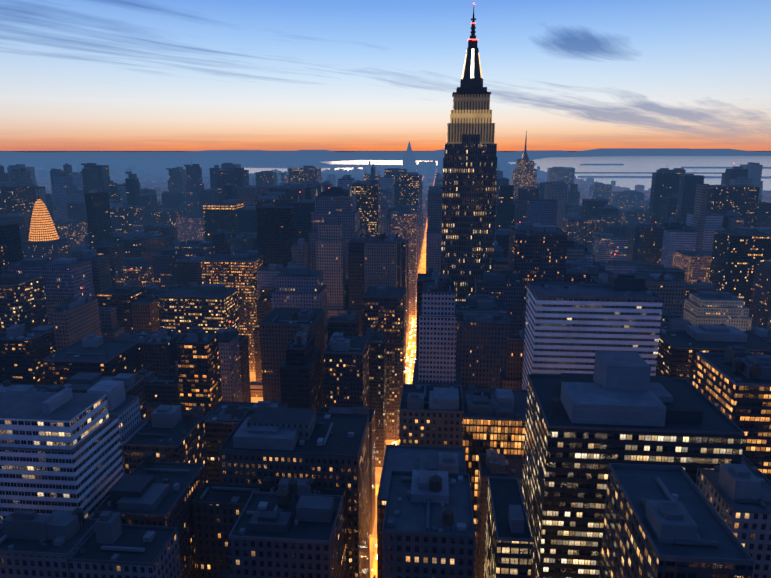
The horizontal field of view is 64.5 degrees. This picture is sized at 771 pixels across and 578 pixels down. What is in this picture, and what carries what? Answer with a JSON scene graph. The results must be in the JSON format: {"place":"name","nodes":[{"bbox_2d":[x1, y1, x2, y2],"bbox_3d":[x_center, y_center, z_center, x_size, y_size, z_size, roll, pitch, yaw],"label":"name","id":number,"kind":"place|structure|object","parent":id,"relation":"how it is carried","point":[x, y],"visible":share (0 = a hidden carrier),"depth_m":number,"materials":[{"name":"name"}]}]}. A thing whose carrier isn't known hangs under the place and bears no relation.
{"place":"outdoors","nodes":[
{"label":"outdoors","id":0,"kind":"place"},
{"bbox_2d":[38,167,436,577],"bbox_3d":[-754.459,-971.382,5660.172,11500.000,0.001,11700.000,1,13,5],"label":"ground","id":1,"kind":"structure","parent":0,"point":[409,354],"depth_m":960.46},
{"bbox_2d":[0,3,770,577],"bbox_3d":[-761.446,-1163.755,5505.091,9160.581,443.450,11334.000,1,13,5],"label":"city buildings","id":2,"kind":"structure","parent":1,"relation":"on","point":[648,455],"depth_m":453.76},
{"bbox_2d":[2,193,761,532],"bbox_3d":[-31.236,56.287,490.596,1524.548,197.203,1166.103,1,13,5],"label":"rooftop water tanks","id":3,"kind":"object","parent":2,"relation":"on","point":[282,495],"visible":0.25,"depth_m":297.02,"materials":[{"name":"brown wood"}]},
{"bbox_2d":[371,299,416,577],"bbox_3d":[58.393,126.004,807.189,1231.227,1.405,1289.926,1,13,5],"label":"cars","id":4,"kind":"object","parent":1,"relation":"on","point":[374,576],"visible":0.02,"depth_m":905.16,"materials":[{"name":"yellow paint"}]},
{"bbox_2d":[244,168,362,173],"bbox_3d":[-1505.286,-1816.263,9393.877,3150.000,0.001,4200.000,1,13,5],"label":"river water","id":5,"kind":"structure","parent":0,"point":[252,170],"depth_m":10144.43,"materials":[{"name":"white"}]},
{"bbox_2d":[250,227,426,577],"bbox_3d":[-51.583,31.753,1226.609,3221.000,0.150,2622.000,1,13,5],"label":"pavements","id":6,"kind":"structure","parent":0,"point":[378,471],"depth_m":594.26,"materials":[{"name":"grey concrete"}]},
{"bbox_2d":[21,238,71,259],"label":"building","id":7,"kind":"structure","parent":6,"relation":"on","point":[57,249],"depth_m":1184.44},
{"bbox_2d":[29,179,58,241],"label":"illuminated tower roof","id":8,"kind":"structure","parent":7,"relation":"on","point":[42,227],"depth_m":1187.73,"materials":[{"name":"orange"}]},
{"bbox_2d":[0,152,770,171],"bbox_3d":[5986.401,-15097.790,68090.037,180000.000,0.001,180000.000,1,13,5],"label":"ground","id":9,"kind":"structure","parent":0,"point":[36,161],"depth_m":24805.72,"materials":[{"name":"blue liquid"}]},
{"bbox_2d":[0,148,770,154],"bbox_3d":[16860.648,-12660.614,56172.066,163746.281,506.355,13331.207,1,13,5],"label":"hills","id":10,"kind":"structure","parent":0,"point":[644,151],"depth_m":53493.98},
{"bbox_2d":[0,0,770,151],"label":"sky","id":11,"kind":"structure","parent":0,"point":[76,75],"materials":[{"name":"blue"}]},
{"bbox_2d":[322,160,515,164],"bbox_3d":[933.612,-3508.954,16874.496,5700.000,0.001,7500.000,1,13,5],"label":"river water","id":12,"kind":"structure","parent":0,"point":[387,162],"depth_m":16259.08,"materials":[{"name":"white"}]},
{"bbox_2d":[533,156,770,190],"bbox_3d":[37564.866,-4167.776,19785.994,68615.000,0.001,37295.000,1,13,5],"label":"bay water","id":13,"kind":"structure","parent":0,"point":[642,163],"depth_m":12921.21,"materials":[{"name":"blue liquid"}]},
{"bbox_2d":[564,164,770,177],"bbox_3d":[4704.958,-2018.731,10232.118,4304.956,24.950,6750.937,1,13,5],"label":"piers","id":14,"kind":"structure","parent":13,"relation":"on","point":[651,172],"depth_m":8390.33,"materials":[{"name":"grey concrete"}]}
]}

